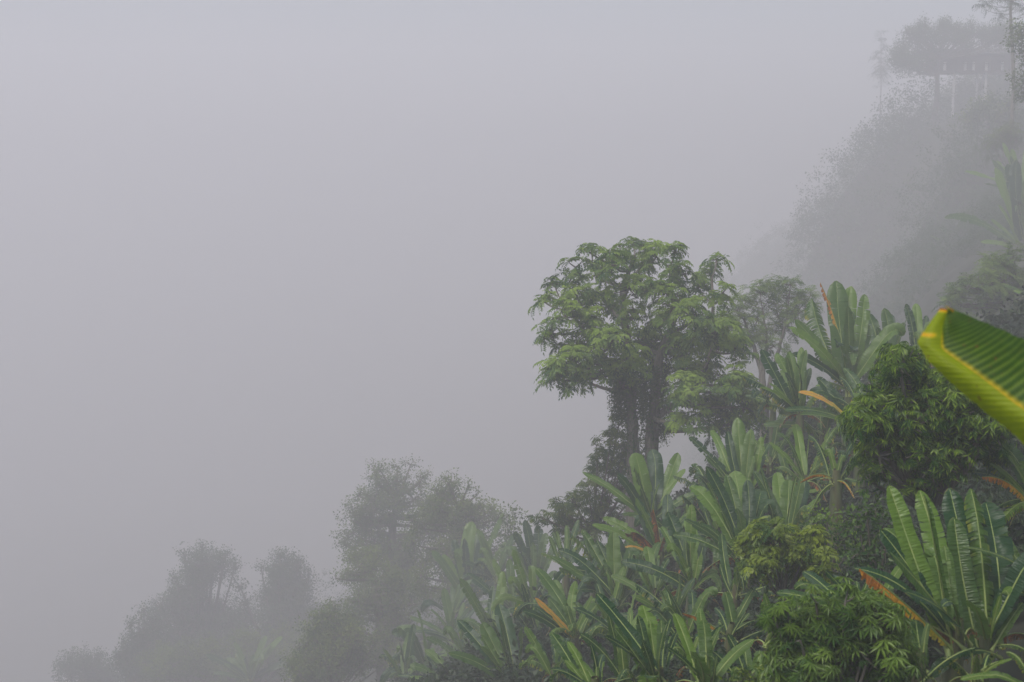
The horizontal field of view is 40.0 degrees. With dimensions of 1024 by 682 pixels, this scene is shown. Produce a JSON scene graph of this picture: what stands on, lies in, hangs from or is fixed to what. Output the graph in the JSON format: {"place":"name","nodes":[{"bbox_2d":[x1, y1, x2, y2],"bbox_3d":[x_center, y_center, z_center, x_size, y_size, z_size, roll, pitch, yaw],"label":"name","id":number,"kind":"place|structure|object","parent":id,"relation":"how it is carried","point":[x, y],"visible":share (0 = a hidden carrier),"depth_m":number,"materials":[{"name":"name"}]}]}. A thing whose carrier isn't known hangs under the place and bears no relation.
{"place":"outdoors","nodes":[
{"label":"outdoors","id":0,"kind":"place"},
{"bbox_2d":[0,84,1023,681],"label":"hillside","id":1,"kind":"structure","parent":0,"point":[70,576],"depth_m":358.97,"materials":[{"name":"grey"}]},
{"bbox_2d":[48,641,124,681],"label":"distant tree","id":2,"kind":"object","parent":1,"relation":"on","point":[95,670],"visible":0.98,"depth_m":124.83,"materials":[{"name":"grey plant"}]},
{"bbox_2d":[104,600,178,681],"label":"distant tree","id":3,"kind":"object","parent":1,"relation":"on","point":[144,636],"visible":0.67,"depth_m":109.22,"materials":[{"name":"green plant"}]},
{"bbox_2d":[120,538,256,681],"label":"distant tree","id":4,"kind":"object","parent":1,"relation":"on","point":[190,615],"visible":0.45,"depth_m":114.76,"materials":[{"name":"green plant"}]},
{"bbox_2d":[130,615,358,681],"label":"distant bush","id":5,"kind":"object","parent":1,"relation":"on","point":[169,662],"visible":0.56,"depth_m":98.73,"materials":[{"name":"green plant"}]},
{"bbox_2d":[205,635,288,681],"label":"banana plant","id":6,"kind":"object","parent":1,"relation":"on","point":[240,668],"visible":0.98,"depth_m":91.85,"materials":[{"name":"green plant"}]},
{"bbox_2d":[200,546,321,681],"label":"distant tree","id":7,"kind":"object","parent":1,"relation":"on","point":[280,597],"visible":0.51,"depth_m":112.53,"materials":[{"name":"green plant"}]},
{"bbox_2d":[275,596,399,681],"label":"creeper bush","id":8,"kind":"object","parent":1,"relation":"on","point":[339,657],"visible":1,"depth_m":61.15,"materials":[{"name":"green plant"}]},
{"bbox_2d":[329,543,449,681],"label":"creeper tree","id":9,"kind":"object","parent":1,"relation":"on","point":[388,617],"visible":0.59,"depth_m":69.37,"materials":[{"name":"green plant"}]},
{"bbox_2d":[329,454,453,681],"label":"distant vine tree","id":10,"kind":"object","parent":1,"relation":"on","point":[366,520],"visible":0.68,"depth_m":78.34,"materials":[{"name":"green plant"}]},
{"bbox_2d":[379,624,430,681],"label":"banana plant","id":11,"kind":"object","parent":1,"relation":"on","point":[408,658],"visible":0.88,"depth_m":44.03,"materials":[{"name":"green plant"}]},
{"bbox_2d":[380,609,457,681],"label":"banana plant","id":12,"kind":"object","parent":1,"relation":"on","point":[418,650],"visible":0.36,"depth_m":45.61,"materials":[{"name":"green plant"}]},
{"bbox_2d":[397,649,446,680],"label":"banana plant","id":13,"kind":"object","parent":1,"relation":"on","point":[432,656],"visible":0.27,"depth_m":33.10,"materials":[{"name":"green plant"}]},
{"bbox_2d":[397,588,474,647],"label":"banana plant","id":14,"kind":"object","parent":1,"relation":"on","point":[451,620],"visible":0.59,"depth_m":50.16,"materials":[{"name":"green plant"}]},
{"bbox_2d":[426,618,479,652],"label":"banana plant","id":15,"kind":"object","parent":1,"relation":"on","point":[452,633],"visible":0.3,"depth_m":39.98,"materials":[{"name":"green plant"}]},
{"bbox_2d":[396,468,510,639],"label":"creeper tree","id":16,"kind":"object","parent":1,"relation":"on","point":[466,511],"visible":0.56,"depth_m":65.38,"materials":[{"name":"green plant"}]},
{"bbox_2d":[421,579,488,644],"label":"banana plant","id":17,"kind":"object","parent":1,"relation":"on","point":[455,602],"visible":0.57,"depth_m":54.99,"materials":[{"name":"green plant"}]},
{"bbox_2d":[431,513,507,639],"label":"banana plant","id":18,"kind":"object","parent":1,"relation":"on","point":[469,549],"visible":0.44,"depth_m":56.09,"materials":[{"name":"green plant"}]},
{"bbox_2d":[459,571,514,639],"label":"banana plant","id":19,"kind":"object","parent":1,"relation":"on","point":[470,595],"visible":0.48,"depth_m":36.14,"materials":[{"name":"green plant"}]},
{"bbox_2d":[461,529,513,619],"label":"banana plant","id":20,"kind":"object","parent":1,"relation":"on","point":[488,570],"visible":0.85,"depth_m":51.94,"materials":[{"name":"green plant"}]},
{"bbox_2d":[448,604,535,679],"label":"banana plant","id":21,"kind":"object","parent":1,"relation":"on","point":[489,645],"visible":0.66,"depth_m":23.21,"materials":[{"name":"green plant"}]},
{"bbox_2d":[467,559,526,621],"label":"banana plant","id":22,"kind":"object","parent":1,"relation":"on","point":[509,588],"visible":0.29,"depth_m":42.15,"materials":[{"name":"green plant"}]},
{"bbox_2d":[490,500,531,615],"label":"slender sapling","id":23,"kind":"object","parent":1,"relation":"on","point":[509,527],"visible":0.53,"depth_m":54.96,"materials":[{"name":"green plant"}]},
{"bbox_2d":[491,550,556,610],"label":"banana plant","id":24,"kind":"object","parent":1,"relation":"on","point":[522,579],"visible":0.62,"depth_m":31.98,"materials":[{"name":"green plant"}]},
{"bbox_2d":[509,584,544,633],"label":"banana plant","id":25,"kind":"object","parent":1,"relation":"on","point":[533,621],"visible":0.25,"depth_m":26.00,"materials":[{"name":"green plant"}]},
{"bbox_2d":[510,520,556,583],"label":"banana plant","id":26,"kind":"object","parent":1,"relation":"on","point":[532,550],"visible":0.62,"depth_m":42.13,"materials":[{"name":"green plant"}]},
{"bbox_2d":[518,626,582,681],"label":"banana plant","id":27,"kind":"object","parent":1,"relation":"on","point":[543,662],"visible":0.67,"depth_m":17.49,"materials":[{"name":"green plant"}]},
{"bbox_2d":[513,559,597,635],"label":"banana plant","id":28,"kind":"object","parent":1,"relation":"on","point":[518,609],"visible":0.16,"depth_m":23.46,"materials":[{"name":"green plant"}]},
{"bbox_2d":[541,520,587,597],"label":"banana plant","id":29,"kind":"object","parent":1,"relation":"on","point":[568,542],"visible":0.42,"depth_m":27.11,"materials":[{"name":"green plant"}]},
{"bbox_2d":[117,56,1023,681],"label":"hillside thicket","id":30,"kind":"object","parent":1,"relation":"on","point":[893,136],"visible":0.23,"depth_m":150.63,"materials":[{"name":"plant"}]},
{"bbox_2d":[523,567,633,653],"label":"banana plant","id":31,"kind":"object","parent":1,"relation":"on","point":[563,622],"visible":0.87,"depth_m":19.10,"materials":[{"name":"green plant"}]},
{"bbox_2d":[553,536,606,602],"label":"banana plant","id":32,"kind":"object","parent":1,"relation":"on","point":[559,575],"visible":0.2,"depth_m":24.63,"materials":[{"name":"green plant"}]},
{"bbox_2d":[524,414,644,546],"bbox_3d":[1.697,3.470,30.112,2.889,3.872,1.900,0,8,0],"label":"stepped bush","id":33,"kind":"object","parent":1,"relation":"on","point":[564,515],"visible":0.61,"depth_m":29.68,"materials":[{"name":"green plant"}]},
{"bbox_2d":[571,599,604,656],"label":"banana plant","id":34,"kind":"object","parent":1,"relation":"on","point":[578,604],"visible":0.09,"depth_m":19.81,"materials":[{"name":"green plant"}]},
{"bbox_2d":[549,632,631,681],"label":"banana plant","id":35,"kind":"object","parent":1,"relation":"on","point":[583,672],"visible":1,"depth_m":10.42,"materials":[{"name":"green plant"}]},
{"bbox_2d":[549,530,659,611],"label":"banana plant","id":36,"kind":"object","parent":1,"relation":"on","point":[616,551],"visible":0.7,"depth_m":21.61,"materials":[{"name":"green plant"}]},
{"bbox_2d":[583,566,634,641],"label":"banana plant","id":37,"kind":"object","parent":1,"relation":"on","point":[614,599],"visible":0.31,"depth_m":21.03,"materials":[{"name":"green plant"}]},
{"bbox_2d":[573,590,670,669],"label":"banana plant","id":38,"kind":"object","parent":1,"relation":"on","point":[596,631],"visible":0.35,"depth_m":15.67,"materials":[{"name":"green plant"}]},
{"bbox_2d":[580,615,672,681],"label":"banana plant","id":39,"kind":"object","parent":1,"relation":"on","point":[618,665],"visible":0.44,"depth_m":11.95,"materials":[{"name":"green plant"}]},
{"bbox_2d":[595,593,677,681],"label":"banana plant","id":40,"kind":"object","parent":1,"relation":"on","point":[647,639],"visible":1,"depth_m":9.49,"materials":[{"name":"green plant"}]},
{"bbox_2d":[597,549,683,601],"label":"banana plant","id":41,"kind":"object","parent":1,"relation":"on","point":[641,581],"visible":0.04,"depth_m":22.44,"materials":[{"name":"green plant"}]},
{"bbox_2d":[611,542,675,608],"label":"banana plant","id":42,"kind":"object","parent":1,"relation":"on","point":[651,582],"visible":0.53,"depth_m":19.95,"materials":[{"name":"green plant"}]},
{"bbox_2d":[583,449,706,517],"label":"banana plant","id":43,"kind":"object","parent":1,"relation":"on","point":[653,487],"visible":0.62,"depth_m":24.61,"materials":[{"name":"green plant"}]},
{"bbox_2d":[528,236,770,536],"bbox_3d":[2.964,1.295,29.189,5.263,6.901,4.241,0,8,0],"label":"pinnate tree","id":44,"kind":"object","parent":1,"relation":"on","point":[695,377],"visible":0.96,"depth_m":28.23,"materials":[{"name":"green plant"}]},
{"bbox_2d":[592,494,708,599],"bbox_3d":[2.243,3.405,22.093,1.708,1.894,1.184,3,9,22],"label":"banana plant","id":45,"kind":"object","parent":1,"relation":"on","point":[636,539],"visible":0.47,"depth_m":21.99,"materials":[{"name":"green plant"}]},
{"bbox_2d":[633,500,698,573],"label":"banana plant","id":46,"kind":"object","parent":1,"relation":"on","point":[676,512],"visible":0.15,"depth_m":23.34,"materials":[{"name":"green plant"}]},
{"bbox_2d":[621,504,722,633],"bbox_3d":[2.217,3.026,17.619,1.399,1.978,1.150,8,11,44],"label":"banana plant","id":47,"kind":"object","parent":1,"relation":"on","point":[689,557],"visible":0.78,"depth_m":17.53,"materials":[{"name":"green plant"}]},
{"bbox_2d":[632,573,711,636],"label":"banana plant","id":48,"kind":"object","parent":1,"relation":"on","point":[681,596],"visible":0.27,"depth_m":16.55,"materials":[{"name":"green plant"}]},
{"bbox_2d":[635,583,723,641],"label":"banana plant","id":49,"kind":"object","parent":1,"relation":"on","point":[701,602],"visible":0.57,"depth_m":14.11,"materials":[{"name":"green plant"}]},
{"bbox_2d":[664,617,724,681],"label":"banana plant","id":50,"kind":"object","parent":1,"relation":"on","point":[678,647],"visible":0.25,"depth_m":10.59,"materials":[{"name":"green plant"}]},
{"bbox_2d":[673,457,724,551],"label":"banana plant","id":51,"kind":"object","parent":1,"relation":"on","point":[697,471],"visible":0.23,"depth_m":22.97,"materials":[{"name":"green plant"}]},
{"bbox_2d":[375,285,1023,681],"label":"undergrowth","id":52,"kind":"object","parent":1,"relation":"on","point":[455,671],"visible":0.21,"depth_m":19.31,"materials":[{"name":"green plant"}]},
{"bbox_2d":[667,608,753,681],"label":"banana plant","id":53,"kind":"object","parent":1,"relation":"on","point":[702,665],"visible":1,"depth_m":8.49,"materials":[{"name":"green plant"}]},
{"bbox_2d":[682,586,766,652],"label":"banana plant","id":54,"kind":"object","parent":1,"relation":"on","point":[735,623],"visible":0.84,"depth_m":11.75,"materials":[{"name":"green plant"}]},
{"bbox_2d":[679,481,771,585],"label":"banana plant","id":55,"kind":"object","parent":1,"relation":"on","point":[707,519],"visible":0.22,"depth_m":19.65,"materials":[{"name":"green plant"}]},
{"bbox_2d":[689,417,773,498],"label":"banana plant","id":56,"kind":"object","parent":1,"relation":"on","point":[737,454],"visible":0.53,"depth_m":21.65,"materials":[{"name":"green plant"}]},
{"bbox_2d":[713,634,767,681],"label":"banana plant","id":57,"kind":"object","parent":1,"relation":"on","point":[745,658],"visible":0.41,"depth_m":8.79,"materials":[{"name":"green plant"}]},
{"bbox_2d":[673,466,810,612],"bbox_3d":[2.699,2.567,16.797,1.556,2.131,1.349,0,8,0],"label":"banana plant","id":58,"kind":"object","parent":1,"relation":"on","point":[742,502],"visible":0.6,"depth_m":16.75,"materials":[{"name":"green plant"}]},
{"bbox_2d":[708,533,776,638],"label":"banana plant","id":59,"kind":"object","parent":1,"relation":"on","point":[737,584],"visible":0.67,"depth_m":14.56,"materials":[{"name":"green plant"}]},
{"bbox_2d":[718,659,777,681],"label":"round leaf bush","id":60,"kind":"object","parent":1,"relation":"on","point":[740,679],"visible":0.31,"depth_m":7.69,"materials":[{"name":"green plant"}]},
{"bbox_2d":[745,430,774,483],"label":"banana plant","id":61,"kind":"object","parent":1,"relation":"on","point":[764,468],"visible":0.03,"depth_m":25.20,"materials":[{"name":"green plant"}]},
{"bbox_2d":[752,593,775,679],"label":"banana plant","id":62,"kind":"object","parent":1,"relation":"on","point":[765,601],"visible":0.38,"depth_m":9.26,"materials":[{"name":"green plant"}]},
{"bbox_2d":[745,351,790,472],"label":"banana plant","id":63,"kind":"object","parent":1,"relation":"on","point":[765,400],"visible":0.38,"depth_m":26.96,"materials":[{"name":"green plant"}]},
{"bbox_2d":[714,274,824,437],"bbox_3d":[6.799,0.695,38.194,3.344,5.101,2.212,0,8,0],"label":"feathery tree","id":64,"kind":"object","parent":1,"relation":"on","point":[786,314],"visible":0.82,"depth_m":37.94,"materials":[{"name":"green plant"}]},
{"bbox_2d":[755,407,795,512],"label":"banana plant","id":65,"kind":"object","parent":1,"relation":"on","point":[772,459],"visible":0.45,"depth_m":23.98,"materials":[{"name":"green plant"}]},
{"bbox_2d":[727,516,842,602],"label":"yellowish bush","id":66,"kind":"object","parent":1,"relation":"on","point":[814,549],"visible":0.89,"depth_m":11.55,"materials":[{"name":"green plant"}]},
{"bbox_2d":[743,347,827,477],"bbox_3d":[4.509,1.514,23.241,1.417,2.828,1.088,0,8,0],"label":"banana plant","id":67,"kind":"object","parent":1,"relation":"on","point":[795,376],"visible":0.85,"depth_m":23.07,"materials":[{"name":"green plant"}]},
{"bbox_2d":[753,467,824,564],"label":"banana plant","id":68,"kind":"object","parent":1,"relation":"on","point":[788,497],"visible":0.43,"depth_m":17.85,"materials":[{"name":"green plant"}]},
{"bbox_2d":[755,453,829,499],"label":"banana plant","id":69,"kind":"object","parent":1,"relation":"on","point":[783,462],"visible":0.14,"depth_m":21.66,"materials":[{"name":"green plant"}]},
{"bbox_2d":[764,396,844,485],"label":"banana plant","id":70,"kind":"object","parent":1,"relation":"on","point":[820,434],"visible":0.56,"depth_m":23.48,"materials":[{"name":"green plant"}]},
{"bbox_2d":[769,424,859,537],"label":"banana plant","id":71,"kind":"object","parent":1,"relation":"on","point":[800,455],"visible":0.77,"depth_m":19.85,"materials":[{"name":"green plant"}]},
{"bbox_2d":[784,368,865,511],"bbox_3d":[4.838,1.507,20.576,1.237,2.340,1.730,4,9,29],"label":"banana plant","id":72,"kind":"object","parent":1,"relation":"on","point":[830,391],"visible":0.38,"depth_m":20.55,"materials":[{"name":"green plant"}]},
{"bbox_2d":[776,570,873,606],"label":"banana plant","id":73,"kind":"object","parent":1,"relation":"on","point":[813,578],"visible":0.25,"depth_m":8.90,"materials":[{"name":"green plant"}]},
{"bbox_2d":[800,435,860,555],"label":"banana plant","id":74,"kind":"object","parent":1,"relation":"on","point":[837,479],"visible":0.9,"depth_m":15.93,"materials":[{"name":"green plant"}]},
{"bbox_2d":[798,502,878,578],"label":"dark shrub","id":75,"kind":"object","parent":1,"relation":"on","point":[837,541],"visible":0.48,"depth_m":13.16,"materials":[{"name":"green plant"}]},
{"bbox_2d":[753,577,929,681],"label":"palmate bush","id":76,"kind":"object","parent":1,"relation":"on","point":[855,639],"visible":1,"depth_m":6.71,"materials":[{"name":"green plant"}]},
{"bbox_2d":[828,403,854,493],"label":"banana plant","id":77,"kind":"object","parent":1,"relation":"on","point":[835,444],"visible":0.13,"depth_m":20.96,"materials":[{"name":"green plant"}]},
{"bbox_2d":[789,281,905,451],"bbox_3d":[5.524,0.684,24.040,1.689,3.310,1.628,-7,11,-42],"label":"banana plant","id":78,"kind":"object","parent":1,"relation":"on","point":[853,351],"visible":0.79,"depth_m":24.13,"materials":[{"name":"green plant"}]},
{"bbox_2d":[833,493,918,584],"bbox_3d":[2.553,1.786,9.949,0.634,1.454,0.527,0,8,0],"label":"creeper mound","id":79,"kind":"object","parent":1,"relation":"on","point":[868,545],"visible":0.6,"depth_m":9.87,"materials":[{"name":"green plant"}]},
{"bbox_2d":[867,30,893,127],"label":"thin conifer","id":80,"kind":"object","parent":1,"relation":"on","point":[882,70],"visible":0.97,"depth_m":195.96,"materials":[{"name":"grey plant"}]},
{"bbox_2d":[867,564,902,592],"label":"banana plant","id":81,"kind":"object","parent":1,"relation":"on","point":[896,572],"visible":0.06,"depth_m":8.95,"materials":[{"name":"green plant"}]},
{"bbox_2d":[866,308,908,386],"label":"banana plant","id":82,"kind":"object","parent":1,"relation":"on","point":[887,317],"visible":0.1,"depth_m":25.26,"materials":[{"name":"green plant"}]},
{"bbox_2d":[854,485,978,681],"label":"banana plant","id":83,"kind":"object","parent":1,"relation":"on","point":[929,573],"visible":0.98,"depth_m":7.78,"materials":[{"name":"green plant"}]},
{"bbox_2d":[900,303,932,366],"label":"banana plant","id":84,"kind":"object","parent":1,"relation":"on","point":[916,323],"visible":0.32,"depth_m":26.66,"materials":[{"name":"green plant"}]},
{"bbox_2d":[835,340,1016,619],"bbox_3d":[3.061,1.113,10.427,1.470,2.313,1.010,0,8,0],"label":"lance leaf bush","id":85,"kind":"object","parent":1,"relation":"on","point":[936,432],"visible":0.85,"depth_m":10.07,"materials":[{"name":"green plant"}]},
{"bbox_2d":[899,619,975,681],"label":"banana plant","id":86,"kind":"object","parent":1,"relation":"on","point":[922,633],"visible":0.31,"depth_m":7.27,"materials":[{"name":"green plant"}]},
{"bbox_2d":[882,11,1022,124],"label":"hilltop tree","id":87,"kind":"object","parent":1,"relation":"on","point":[902,58],"visible":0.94,"depth_m":153.37,"materials":[{"name":"green plant"}]},
{"bbox_2d":[918,306,1023,443],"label":"banana plant","id":88,"kind":"object","parent":1,"relation":"on","point":[979,363],"visible":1,"depth_m":3.39,"materials":[{"name":"green plant"}]},
{"bbox_2d":[919,49,1023,115],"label":"stilt house","id":89,"kind":"structure","parent":1,"relation":"on","point":[982,63],"depth_m":164.25,"materials":[{"name":"concrete"}]},
{"bbox_2d":[938,652,1011,681],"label":"banana plant","id":90,"kind":"object","parent":1,"relation":"on","point":[986,667],"visible":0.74,"depth_m":7.37,"materials":[{"name":"green plant"}]},
{"bbox_2d":[928,488,1023,681],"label":"banana plant","id":91,"kind":"object","parent":1,"relation":"on","point":[990,588],"visible":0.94,"depth_m":8.22,"materials":[{"name":"green plant"}]},
{"bbox_2d":[932,240,1023,320],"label":"bush","id":92,"kind":"object","parent":1,"relation":"on","point":[992,284],"visible":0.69,"depth_m":41.65,"materials":[{"name":"green plant"}]},
{"bbox_2d":[945,160,1023,246],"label":"banana plant","id":93,"kind":"object","parent":1,"relation":"on","point":[1011,191],"visible":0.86,"depth_m":71.99,"materials":[{"name":"green plant"}]},
{"bbox_2d":[946,91,1023,140],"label":"hillside bush","id":94,"kind":"object","parent":1,"relation":"on","point":[1003,111],"visible":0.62,"depth_m":117.94,"materials":[{"name":"grey plant"}]},
{"bbox_2d":[960,651,1023,681],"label":"banana plant","id":95,"kind":"object","parent":1,"relation":"on","point":[992,674],"visible":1,"depth_m":6.65,"materials":[{"name":"green plant"}]},
{"bbox_2d":[964,541,1023,662],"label":"banana plant","id":96,"kind":"object","parent":1,"relation":"on","point":[1016,555],"visible":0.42,"depth_m":8.22,"materials":[{"name":"green plant"}]},
{"bbox_2d":[965,142,1023,186],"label":"banana plant","id":97,"kind":"object","parent":1,"relation":"on","point":[1011,156],"visible":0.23,"depth_m":80.15,"materials":[{"name":"green plant"}]},
{"bbox_2d":[972,443,1023,526],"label":"banana plant","id":98,"kind":"object","parent":1,"relation":"on","point":[1007,480],"visible":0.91,"depth_m":10.29,"materials":[{"name":"green plant"}]},
{"bbox_2d":[972,0,1023,148],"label":"drooping conifer","id":99,"kind":"object","parent":1,"relation":"on","point":[1011,3],"visible":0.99,"depth_m":91.91,"materials":[{"name":"grey plant"}]},
{"bbox_2d":[973,119,1023,165],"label":"grassy bush","id":100,"kind":"object","parent":1,"relation":"on","point":[1009,136],"visible":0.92,"depth_m":91.85,"materials":[{"name":"grey plant"}]},
{"bbox_2d":[999,13,1023,108],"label":"hanging tree","id":101,"kind":"object","parent":1,"relation":"on","point":[1020,35],"visible":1,"depth_m":69.93,"materials":[{"name":"grey plant"}]},
{"bbox_2d":[1004,285,1023,293],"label":"banana plant","id":102,"kind":"object","parent":1,"relation":"on","point":[1018,290],"visible":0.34,"depth_m":37.73,"materials":[{"name":"green plant"}]},
{"bbox_2d":[0,0,1023,505],"label":"sky","id":103,"kind":"structure","parent":0,"point":[253,252],"materials":[{"name":"grey"}]}
]}

